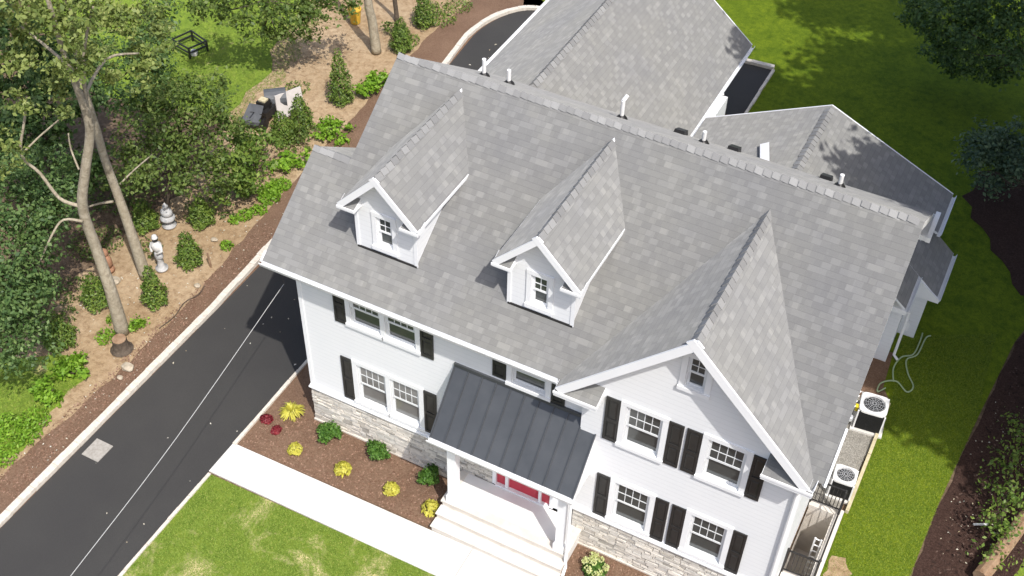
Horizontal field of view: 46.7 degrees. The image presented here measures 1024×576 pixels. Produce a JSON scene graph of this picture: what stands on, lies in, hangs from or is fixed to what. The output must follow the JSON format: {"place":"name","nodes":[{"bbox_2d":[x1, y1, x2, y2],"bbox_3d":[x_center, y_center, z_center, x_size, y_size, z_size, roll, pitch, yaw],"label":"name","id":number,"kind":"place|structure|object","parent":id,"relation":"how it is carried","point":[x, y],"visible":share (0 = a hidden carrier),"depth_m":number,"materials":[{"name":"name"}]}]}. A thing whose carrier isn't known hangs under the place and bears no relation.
{"place":"outdoors","nodes":[
{"label":"outdoors","id":0,"kind":"place"},
{"bbox_2d":[0,354,90,455],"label":"verge lawn","id":1,"kind":"structure","parent":0,"point":[51,359],"depth_m":33.57,"materials":[{"name":"green plant"}]},
{"bbox_2d":[28,374,64,407],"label":"bush","id":2,"kind":"object","parent":1,"relation":"on","point":[46,394],"visible":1,"depth_m":33.04,"materials":[{"name":"green plant"}]},
{"bbox_2d":[0,313,114,468],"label":"ground cover","id":3,"kind":"object","parent":1,"relation":"on","point":[19,426],"visible":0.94,"depth_m":32.33,"materials":[{"name":"green plant"}]},
{"bbox_2d":[48,350,89,380],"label":"bush","id":4,"kind":"object","parent":1,"relation":"on","point":[76,360],"visible":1,"depth_m":33.69,"materials":[{"name":"green plant"}]},
{"bbox_2d":[39,0,317,119],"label":"lawn","id":5,"kind":"structure","parent":0,"point":[185,23],"depth_m":46.00,"materials":[{"name":"green plant"}]},
{"bbox_2d":[171,30,208,58],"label":"metal frame","id":6,"kind":"object","parent":5,"relation":"on","point":[204,42],"visible":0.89,"depth_m":45.59,"materials":[{"name":"black metal"}]},
{"bbox_2d":[174,0,364,47],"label":"understory tree","id":7,"kind":"object","parent":5,"relation":"on","point":[307,9],"visible":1,"depth_m":42.39,"materials":[{"name":"green plant"}]},
{"bbox_2d":[123,474,433,575],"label":"front lawn","id":8,"kind":"structure","parent":0,"point":[274,555],"depth_m":29.95,"materials":[{"name":"green plant"}]},
{"bbox_2d":[209,444,530,575],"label":"front path","id":9,"kind":"structure","parent":0,"point":[405,540],"depth_m":30.58,"materials":[{"name":"concrete"}]},
{"bbox_2d":[0,10,770,575],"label":"driveway","id":10,"kind":"structure","parent":0,"point":[62,518],"depth_m":32.52,"materials":[{"name":"black asphalt"}]},
{"bbox_2d":[82,438,112,461],"bbox_3d":[-11.180,4.381,31.965,0.560,0.046,0.610,21,47,18],"label":"drain cover","id":11,"kind":"object","parent":10,"relation":"on","point":[97,450],"visible":1,"depth_m":31.94,"materials":[{"name":"concrete"}]},
{"bbox_2d":[0,0,1023,575],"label":"ground","id":12,"kind":"structure","parent":0,"point":[70,264],"depth_m":38.98,"materials":[{"name":"green plant"}]},
{"bbox_2d":[0,138,95,379],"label":"understory tree","id":13,"kind":"object","parent":12,"relation":"on","point":[15,290],"visible":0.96,"depth_m":31.93,"materials":[{"name":"green plant"}]},
{"bbox_2d":[0,2,126,194],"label":"understory tree","id":14,"kind":"object","parent":12,"relation":"on","point":[33,126],"visible":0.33,"depth_m":36.81,"materials":[{"name":"green plant"}]},
{"bbox_2d":[55,0,182,137],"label":"understory tree","id":15,"kind":"object","parent":12,"relation":"on","point":[96,88],"visible":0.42,"depth_m":37.36,"materials":[{"name":"green plant"}]},
{"bbox_2d":[118,472,210,575],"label":"lawn edging","id":16,"kind":"object","parent":12,"relation":"on","point":[169,519],"visible":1,"depth_m":30.33,"materials":[{"name":"concrete"}]},
{"bbox_2d":[108,65,251,188],"bbox_3d":[-10.391,-4.751,38.001,3.427,4.721,4.599,21,47,18],"label":"understory tree","id":17,"kind":"object","parent":12,"relation":"on","point":[181,115],"visible":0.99,"depth_m":36.95,"materials":[{"name":"green plant"}]},
{"bbox_2d":[0,0,469,477],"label":"bare earth","id":18,"kind":"structure","parent":12,"relation":"on","point":[312,67],"depth_m":39.13,"materials":[{"name":"beige soil"}]},
{"bbox_2d":[39,311,79,356],"bbox_3d":[-13.165,1.167,34.250,1.201,1.310,1.194,21,47,18],"label":"conical shrub","id":19,"kind":"object","parent":18,"relation":"on","point":[68,328],"visible":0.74,"depth_m":34.21,"materials":[{"name":"green plant"}]},
{"bbox_2d":[0,0,179,335],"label":"tall tree","id":20,"kind":"object","parent":18,"relation":"on","point":[57,24],"visible":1,"depth_m":30.11,"materials":[{"name":"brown plant"}]},
{"bbox_2d":[77,271,108,314],"bbox_3d":[-12.476,-0.015,35.467,1.143,1.336,1.105,21,47,18],"label":"conical shrub","id":21,"kind":"object","parent":18,"relation":"on","point":[89,290],"visible":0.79,"depth_m":35.34,"materials":[{"name":"green plant"}]},
{"bbox_2d":[64,0,151,280],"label":"tall tree","id":22,"kind":"object","parent":18,"relation":"on","point":[139,257],"visible":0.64,"depth_m":34.96,"materials":[{"name":"brown plant"}]},
{"bbox_2d":[102,248,114,273],"bbox_3d":[-12.573,-0.872,36.671,0.400,0.880,0.390,21,47,18],"label":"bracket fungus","id":23,"kind":"object","parent":18,"relation":"on","point":[110,262],"visible":0.48,"depth_m":36.59,"materials":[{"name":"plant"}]},
{"bbox_2d":[113,276,120,284],"bbox_3d":[-12.273,-0.237,36.606,0.358,0.192,0.305,1,44,0],"label":"rock","id":24,"kind":"object","parent":18,"relation":"on","point":[117,280],"visible":0.56,"depth_m":36.54,"materials":[{"name":"stone"}]},
{"bbox_2d":[110,334,133,356],"bbox_3d":[-11.389,1.616,34.464,0.680,0.450,0.663,21,47,18],"label":"tree stump","id":25,"kind":"object","parent":18,"relation":"on","point":[122,346],"visible":1,"depth_m":34.37,"materials":[{"name":"brown wood"}]},
{"bbox_2d":[26,168,235,323],"bbox_3d":[-12.875,-1.132,37.446,5.270,0.285,7.733,21,47,18],"label":"ground cover","id":26,"kind":"object","parent":18,"relation":"on","point":[105,246],"visible":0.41,"depth_m":37.92,"materials":[{"name":"green plant"}]},
{"bbox_2d":[128,314,149,331],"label":"bush","id":27,"kind":"object","parent":18,"relation":"on","point":[133,326],"visible":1,"depth_m":35.11,"materials":[{"name":"green plant"}]},
{"bbox_2d":[131,199,161,235],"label":"conical shrub","id":28,"kind":"object","parent":18,"relation":"on","point":[147,212],"visible":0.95,"depth_m":37.97,"materials":[{"name":"green plant"}]},
{"bbox_2d":[138,265,168,311],"bbox_3d":[-10.811,-0.093,35.414,0.915,1.597,0.924,-5,45,-7],"label":"conical shrub","id":29,"kind":"object","parent":18,"relation":"on","point":[150,281],"visible":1,"depth_m":35.42,"materials":[{"name":"green plant"}]},
{"bbox_2d":[149,234,168,272],"bbox_3d":[-10.952,-1.106,36.584,0.433,1.410,0.414,-8,45,-10],"label":"garden statue","id":30,"kind":"object","parent":18,"relation":"on","point":[155,245],"visible":1,"depth_m":36.51,"materials":[{"name":"stone"}]},
{"bbox_2d":[160,203,176,229],"bbox_3d":[-11.124,-2.374,38.202,0.500,0.960,0.487,21,47,18],"label":"garden statue","id":31,"kind":"object","parent":18,"relation":"on","point":[167,217],"visible":1,"depth_m":38.13,"materials":[{"name":"stone"}]},
{"bbox_2d":[99,121,251,207],"bbox_3d":[-10.484,-3.352,37.133,4.727,3.950,2.884,-21,49,-22],"label":"understory tree","id":32,"kind":"object","parent":18,"relation":"on","point":[180,156],"visible":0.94,"depth_m":36.20,"materials":[{"name":"green plant"}]},
{"bbox_2d":[172,230,203,272],"bbox_3d":[-10.073,-1.272,36.778,0.968,1.415,0.981,21,47,18],"label":"conical shrub","id":33,"kind":"object","parent":18,"relation":"on","point":[184,254],"visible":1,"depth_m":36.77,"materials":[{"name":"green plant"}]},
{"bbox_2d":[183,197,216,231],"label":"conical shrub","id":34,"kind":"object","parent":18,"relation":"on","point":[205,211],"visible":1,"depth_m":38.22,"materials":[{"name":"green plant"}]},
{"bbox_2d":[206,252,211,267],"bbox_3d":[-9.461,-0.865,37.036,0.110,0.607,0.070,21,47,18],"label":"wooden stake","id":35,"kind":"object","parent":18,"relation":"on","point":[209,260],"visible":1,"depth_m":37.01,"materials":[{"name":"brown wood"}]},
{"bbox_2d":[229,143,256,199],"bbox_3d":[-8.938,-3.912,39.024,0.941,2.115,0.884,-18,48,-19],"label":"conical shrub","id":36,"kind":"object","parent":18,"relation":"on","point":[245,194],"visible":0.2,"depth_m":39.28,"materials":[{"name":"green plant"}]},
{"bbox_2d":[207,120,283,208],"bbox_3d":[-8.721,-4.174,39.059,1.986,2.514,4.292,3,44,2],"label":"understory tree","id":37,"kind":"object","parent":18,"relation":"on","point":[246,142],"visible":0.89,"depth_m":38.39,"materials":[{"name":"green plant"}]},
{"bbox_2d":[219,176,291,250],"bbox_3d":[-8.593,-2.533,39.042,1.135,0.244,3.976,21,47,18],"label":"ground cover","id":38,"kind":"object","parent":18,"relation":"on","point":[275,189],"visible":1,"depth_m":39.46,"materials":[{"name":"green plant"}]},
{"bbox_2d":[242,87,287,129],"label":"yard machine","id":39,"kind":"object","parent":18,"relation":"on","point":[263,108],"visible":0.88,"depth_m":42.20,"materials":[{"name":"black paint"}]},
{"bbox_2d":[266,110,296,148],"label":"conical shrub","id":40,"kind":"object","parent":18,"relation":"on","point":[281,125],"visible":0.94,"depth_m":41.29,"materials":[{"name":"green plant"}]},
{"bbox_2d":[263,148,309,173],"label":"bush","id":41,"kind":"object","parent":18,"relation":"on","point":[284,163],"visible":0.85,"depth_m":40.57,"materials":[{"name":"green plant"}]},
{"bbox_2d":[274,86,302,118],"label":"board","id":42,"kind":"object","parent":18,"relation":"on","point":[290,96],"visible":0.53,"depth_m":42.69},
{"bbox_2d":[285,93,314,128],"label":"conical shrub","id":43,"kind":"object","parent":18,"relation":"on","point":[297,112],"visible":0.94,"depth_m":41.88,"materials":[{"name":"green plant"}]},
{"bbox_2d":[284,124,320,155],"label":"bush","id":44,"kind":"object","parent":18,"relation":"on","point":[302,133],"visible":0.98,"depth_m":41.54,"materials":[{"name":"green plant"}]},
{"bbox_2d":[326,47,354,107],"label":"conical shrub","id":45,"kind":"object","parent":18,"relation":"on","point":[334,76],"visible":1,"depth_m":42.90,"materials":[{"name":"green plant"}]},
{"bbox_2d":[347,7,361,24],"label":"waste bin","id":46,"kind":"object","parent":18,"relation":"on","point":[355,17],"visible":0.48,"depth_m":47.19,"materials":[{"name":"yellow plastic"}]},
{"bbox_2d":[249,0,472,150],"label":"ground cover","id":47,"kind":"object","parent":18,"relation":"on","point":[438,19],"visible":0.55,"depth_m":47.96,"materials":[{"name":"green plant"}]},
{"bbox_2d":[351,68,389,97],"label":"bush","id":48,"kind":"object","parent":18,"relation":"on","point":[372,81],"visible":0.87,"depth_m":43.66,"materials":[{"name":"green plant"}]},
{"bbox_2d":[364,0,381,54],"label":"tall tree","id":49,"kind":"object","parent":18,"relation":"on","point":[373,31],"visible":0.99,"depth_m":45.27,"materials":[{"name":"brown plant"}]},
{"bbox_2d":[380,21,410,36],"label":"bush","id":50,"kind":"object","parent":18,"relation":"on","point":[388,28],"visible":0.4,"depth_m":46.74,"materials":[{"name":"green plant"}]},
{"bbox_2d":[393,0,398,21],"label":"slim tree","id":51,"kind":"object","parent":18,"relation":"on","point":[395,8],"visible":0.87,"depth_m":47.37,"materials":[{"name":"brown plant"}]},
{"bbox_2d":[387,16,413,53],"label":"conical shrub","id":52,"kind":"object","parent":18,"relation":"on","point":[402,34],"visible":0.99,"depth_m":45.61,"materials":[{"name":"green plant"}]},
{"bbox_2d":[410,0,436,29],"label":"conical shrub","id":53,"kind":"object","parent":18,"relation":"on","point":[419,17],"visible":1,"depth_m":46.97,"materials":[{"name":"green plant"}]},
{"bbox_2d":[233,359,307,444],"bbox_3d":[-6.552,2.925,33.602,0.108,0.117,4.354,21,47,18],"label":"bed edging","id":54,"kind":"object","parent":12,"relation":"on","point":[266,407],"visible":0.81,"depth_m":33.19,"materials":[{"name":"stone"}]},
{"bbox_2d":[0,0,541,527],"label":"mulch strip","id":55,"kind":"object","parent":12,"relation":"on","point":[440,42],"visible":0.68,"depth_m":36.84,"materials":[{"name":"brown soil"}]},
{"bbox_2d":[121,362,133,371],"bbox_3d":[-11.039,2.266,34.068,0.410,0.198,0.307,21,47,18],"label":"rock","id":56,"kind":"object","parent":55,"relation":"on","point":[127,366],"visible":1,"depth_m":33.98,"materials":[{"name":"stone"}]},
{"bbox_2d":[159,285,204,327],"bbox_3d":[-9.960,0.561,35.858,0.150,0.063,2.105,23,48,20],"label":"fallen branch","id":57,"kind":"object","parent":55,"relation":"on","point":[180,307],"visible":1,"depth_m":35.79,"materials":[{"name":"brown wood"}]},
{"bbox_2d":[309,115,356,146],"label":"bush","id":58,"kind":"object","parent":55,"relation":"on","point":[331,123],"visible":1,"depth_m":41.94,"materials":[{"name":"green plant"}]},
{"bbox_2d":[237,363,447,528],"bbox_3d":[-3.776,3.922,32.698,6.100,0.001,4.400,21,47,18],"label":"front mulch bed","id":59,"kind":"object","parent":12,"relation":"on","point":[298,390],"visible":0.67,"depth_m":31.95,"materials":[{"name":"brown soil"}]},
{"bbox_2d":[259,414,273,424],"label":"burgundy plant","id":60,"kind":"object","parent":59,"relation":"on","point":[269,419],"visible":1,"depth_m":32.73,"materials":[{"name":"red plant"}]},
{"bbox_2d":[270,425,281,434],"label":"burgundy plant","id":61,"kind":"object","parent":59,"relation":"on","point":[276,429],"visible":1,"depth_m":32.46,"materials":[{"name":"red plant"}]},
{"bbox_2d":[278,400,305,421],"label":"striped grass","id":62,"kind":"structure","parent":59,"relation":"on","point":[291,410],"depth_m":32.76,"materials":[{"name":"yellow plant"}]},
{"bbox_2d":[287,441,302,455],"bbox_3d":[-5.851,4.288,31.942,0.452,0.365,0.464,21,47,18],"label":"golden mound","id":63,"kind":"object","parent":59,"relation":"on","point":[292,445],"visible":1,"depth_m":31.88,"materials":[{"name":"yellow plant"}]},
{"bbox_2d":[0,224,645,575],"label":"bark chips","id":64,"kind":"object","parent":59,"relation":"on","point":[394,472],"visible":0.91,"depth_m":32.15,"materials":[{"name":"brown wood"}]},
{"bbox_2d":[316,420,342,444],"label":"boxwood","id":65,"kind":"object","parent":59,"relation":"on","point":[327,431],"visible":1,"depth_m":32.17,"materials":[{"name":"green plant"}]},
{"bbox_2d":[333,461,351,477],"bbox_3d":[-4.517,4.751,31.515,0.522,0.368,0.496,21,47,18],"label":"golden mound","id":66,"kind":"object","parent":59,"relation":"on","point":[338,470],"visible":1,"depth_m":31.44,"materials":[{"name":"yellow plant"}]},
{"bbox_2d":[365,439,390,460],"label":"boxwood","id":67,"kind":"object","parent":59,"relation":"on","point":[376,450],"visible":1,"depth_m":31.70,"materials":[{"name":"green plant"}]},
{"bbox_2d":[382,481,399,496],"bbox_3d":[-3.162,5.221,31.081,0.481,0.370,0.464,-32,53,-29],"label":"golden mound","id":68,"kind":"object","parent":59,"relation":"on","point":[395,488],"visible":1,"depth_m":31.01,"materials":[{"name":"yellow plant"}]},
{"bbox_2d":[416,463,439,485],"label":"boxwood","id":69,"kind":"object","parent":59,"relation":"on","point":[429,474],"visible":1,"depth_m":31.20,"materials":[{"name":"green plant"}]},
{"bbox_2d":[420,498,439,517],"bbox_3d":[-2.117,5.648,30.681,0.542,0.351,0.516,21,47,18],"label":"golden mound","id":70,"kind":"object","parent":59,"relation":"on","point":[433,504],"visible":0.92,"depth_m":30.60,"materials":[{"name":"yellow plant"}]},
{"bbox_2d":[0,5,774,526],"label":"driveway kerb","id":71,"kind":"structure","parent":12,"relation":"on","point":[6,515],"depth_m":34.24,"materials":[{"name":"concrete"}]},
{"bbox_2d":[564,544,649,575],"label":"mulch bed","id":72,"kind":"object","parent":12,"relation":"on","point":[615,572],"visible":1,"depth_m":29.75,"materials":[{"name":"brown soil"}]},
{"bbox_2d":[581,551,608,575],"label":"hydrangea","id":73,"kind":"object","parent":72,"relation":"on","point":[594,561],"visible":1,"depth_m":29.45,"materials":[{"name":"yellow plant"}]},
{"bbox_2d":[258,0,957,575],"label":"house","id":74,"kind":"structure","parent":12,"relation":"on","point":[610,278],"depth_m":27.44,"materials":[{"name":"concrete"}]},
{"bbox_2d":[71,278,283,574],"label":"service cable","id":75,"kind":"object","parent":74,"relation":"attached to","point":[178,434],"visible":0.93,"depth_m":26.09,"materials":[{"name":"grey rubber"}]},
{"bbox_2d":[344,300,382,340],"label":"window","id":76,"kind":"structure","parent":74,"relation":"in","point":[366,321],"depth_m":29.06,"materials":[{"name":"white paint"}]},
{"bbox_2d":[351,359,389,416],"bbox_3d":[-3.632,2.566,30.716,1.089,1.670,0.177,21,47,18],"label":"window","id":77,"kind":"structure","parent":74,"relation":"in","point":[370,383],"depth_m":30.79,"materials":[{"name":"white paint"}]},
{"bbox_2d":[381,315,420,355],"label":"window","id":78,"kind":"structure","parent":74,"relation":"in","point":[398,334],"depth_m":28.73,"materials":[{"name":"white paint"}]},
{"bbox_2d":[387,373,425,432],"bbox_3d":[-2.688,2.922,30.381,1.084,1.670,0.177,21,47,18],"label":"window","id":79,"kind":"structure","parent":74,"relation":"in","point":[406,404],"depth_m":30.45,"materials":[{"name":"white paint"}]},
{"bbox_2d":[509,479,538,498],"bbox_3d":[0.332,4.480,29.712,0.870,2.250,0.090,21,47,18],"label":"door","id":80,"kind":"structure","parent":74,"relation":"in","point":[513,484],"depth_m":30.37,"materials":[{"name":"red paint"}]},
{"bbox_2d":[505,365,551,401],"bbox_3d":[0.409,2.001,27.293,1.174,1.120,0.177,21,47,18],"label":"window","id":81,"kind":"structure","parent":74,"relation":"in","point":[520,380],"depth_m":27.53,"materials":[{"name":"white paint"}]},
{"bbox_2d":[604,476,656,537],"bbox_3d":[2.839,5.198,28.282,1.169,1.650,0.177,21,47,18],"label":"window","id":82,"kind":"structure","parent":74,"relation":"in","point":[631,507],"depth_m":28.34,"materials":[{"name":"white paint"}]},
{"bbox_2d":[615,400,669,464],"bbox_3d":[2.906,3.169,26.303,1.154,1.540,0.177,21,47,18],"label":"window","id":83,"kind":"structure","parent":74,"relation":"in","point":[645,431],"depth_m":26.34,"materials":[{"name":"white paint"}]},
{"bbox_2d":[676,353,712,400],"bbox_3d":[3.804,1.754,24.316,0.714,1.140,0.177,21,47,18],"label":"window","id":84,"kind":"structure","parent":74,"relation":"in","point":[698,381],"depth_m":24.43,"materials":[{"name":"white paint"}]},
{"bbox_2d":[677,508,733,569],"bbox_3d":[4.533,5.838,27.681,1.164,1.650,0.177,21,47,18],"label":"window","id":85,"kind":"structure","parent":74,"relation":"in","point":[707,540],"depth_m":27.73,"materials":[{"name":"white paint"}]},
{"bbox_2d":[693,432,754,497],"bbox_3d":[4.608,3.812,25.699,1.159,1.540,0.177,21,47,18],"label":"window","id":86,"kind":"structure","parent":74,"relation":"in","point":[724,465],"depth_m":25.74,"materials":[{"name":"white paint"}]},
{"bbox_2d":[780,500,843,575],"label":"basement well","id":87,"kind":"object","parent":12,"relation":"in","point":[814,530],"visible":0.9,"depth_m":31.29,"materials":[{"name":"beige stone"}]},
{"bbox_2d":[780,548,820,575],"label":"railing","id":88,"kind":"object","parent":87,"relation":"on","point":[801,555],"visible":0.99,"depth_m":29.10,"materials":[{"name":"black metal"}]},
{"bbox_2d":[808,483,847,510],"bbox_3d":[8.200,5.418,30.761,0.870,1.060,0.100,21,47,18],"label":"railing","id":89,"kind":"object","parent":87,"relation":"on","point":[836,487],"visible":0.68,"depth_m":30.73,"materials":[{"name":"black metal"}]},
{"bbox_2d":[816,492,847,573],"bbox_3d":[8.004,6.279,29.870,0.100,1.060,2.360,21,47,18],"label":"railing","id":90,"kind":"object","parent":87,"relation":"on","point":[831,531],"visible":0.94,"depth_m":29.48,"materials":[{"name":"black metal"}]},
{"bbox_2d":[812,397,873,507],"bbox_3d":[9.265,4.480,32.541,0.930,0.001,4.100,21,47,18],"label":"gravel bed","id":91,"kind":"object","parent":12,"relation":"on","point":[855,447],"visible":0.33,"depth_m":32.50,"materials":[{"name":"grey gravel"}]},
{"bbox_2d":[824,464,858,504],"bbox_3d":[8.736,5.144,31.297,0.720,0.769,0.700,18,46,16],"label":"air conditioner","id":92,"kind":"object","parent":91,"relation":"on","point":[843,477],"visible":0.98,"depth_m":31.09,"materials":[{"name":"metal"}]},
{"bbox_2d":[849,392,889,438],"bbox_3d":[9.986,3.489,32.965,0.880,0.869,0.860,16,46,14],"label":"air conditioner","id":93,"kind":"object","parent":91,"relation":"on","point":[870,418],"visible":1,"depth_m":32.74,"materials":[{"name":"metal"}]},
{"bbox_2d":[845,403,890,513],"bbox_3d":[9.744,4.588,32.380,0.095,0.140,4.200,21,47,19],"label":"edging timber","id":94,"kind":"object","parent":12,"relation":"on","point":[861,473],"visible":0.82,"depth_m":31.88,"materials":[{"name":"beige wood"}]},
{"bbox_2d":[859,351,892,396],"bbox_3d":[10.580,2.563,34.557,0.750,0.001,2.350,21,47,18],"label":"side mulch bed","id":95,"kind":"object","parent":12,"relation":"on","point":[876,375],"visible":0.4,"depth_m":34.57,"materials":[{"name":"brown soil"}]},
{"bbox_2d":[913,334,1023,575],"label":"boundary mulch","id":96,"kind":"object","parent":12,"relation":"on","point":[938,529],"visible":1,"depth_m":31.60,"materials":[{"name":"brown wood"}]},
{"bbox_2d":[965,406,1023,570],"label":"understory tree","id":97,"kind":"object","parent":96,"relation":"on","point":[1015,499],"visible":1,"depth_m":30.52,"materials":[{"name":"green plant"}]},
{"bbox_2d":[973,511,1023,575],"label":"log","id":98,"kind":"object","parent":96,"relation":"on","point":[984,570],"visible":0.84,"depth_m":29.77,"materials":[{"name":"brown wood"}]},
{"bbox_2d":[523,0,1023,575],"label":"back lawn","id":99,"kind":"structure","parent":0,"point":[863,66],"depth_m":43.73,"materials":[{"name":"green plant"}]},
{"bbox_2d":[24,197,1022,563],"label":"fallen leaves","id":100,"kind":"object","parent":99,"relation":"on","point":[282,213],"visible":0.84,"depth_m":34.59,"materials":[{"name":"brown plant"}]},
{"bbox_2d":[745,69,774,112],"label":"parking pad kerb","id":101,"kind":"structure","parent":99,"relation":"on","point":[769,76],"depth_m":44.65,"materials":[{"name":"concrete"}]},
{"bbox_2d":[823,556,851,575],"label":"bare lawn patch","id":102,"kind":"object","parent":99,"relation":"on","point":[833,563],"visible":1,"depth_m":29.86,"materials":[{"name":"beige soil"}]},
{"bbox_2d":[892,0,1023,91],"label":"understory tree","id":103,"kind":"object","parent":99,"relation":"on","point":[950,51],"visible":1,"depth_m":41.22,"materials":[{"name":"green plant"}]},
{"bbox_2d":[822,332,996,575],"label":"grass","id":104,"kind":"structure","parent":0,"point":[905,477],"depth_m":32.55,"materials":[{"name":"green plant"}]},
{"bbox_2d":[876,333,930,392],"bbox_3d":[11.568,2.210,34.906,0.948,0.044,3.012,21,47,18],"label":"garden hose","id":105,"kind":"object","parent":104,"relation":"on","point":[912,356],"visible":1,"depth_m":34.77,"materials":[{"name":"green rubber"}]},
{"bbox_2d":[962,159,1023,294],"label":"mulch bed","id":106,"kind":"object","parent":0,"point":[1000,222],"visible":0.65,"depth_m":39.63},
{"bbox_2d":[950,115,1023,201],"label":"understory tree","id":107,"kind":"object","parent":106,"relation":"on","point":[1004,164],"visible":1,"depth_m":38.76,"materials":[{"name":"green plant"}]},
{"bbox_2d":[1014,559,1023,575],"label":"neighbour lawn","id":108,"kind":"structure","parent":0,"point":[1021,572],"depth_m":29.91,"materials":[{"name":"green plant"}]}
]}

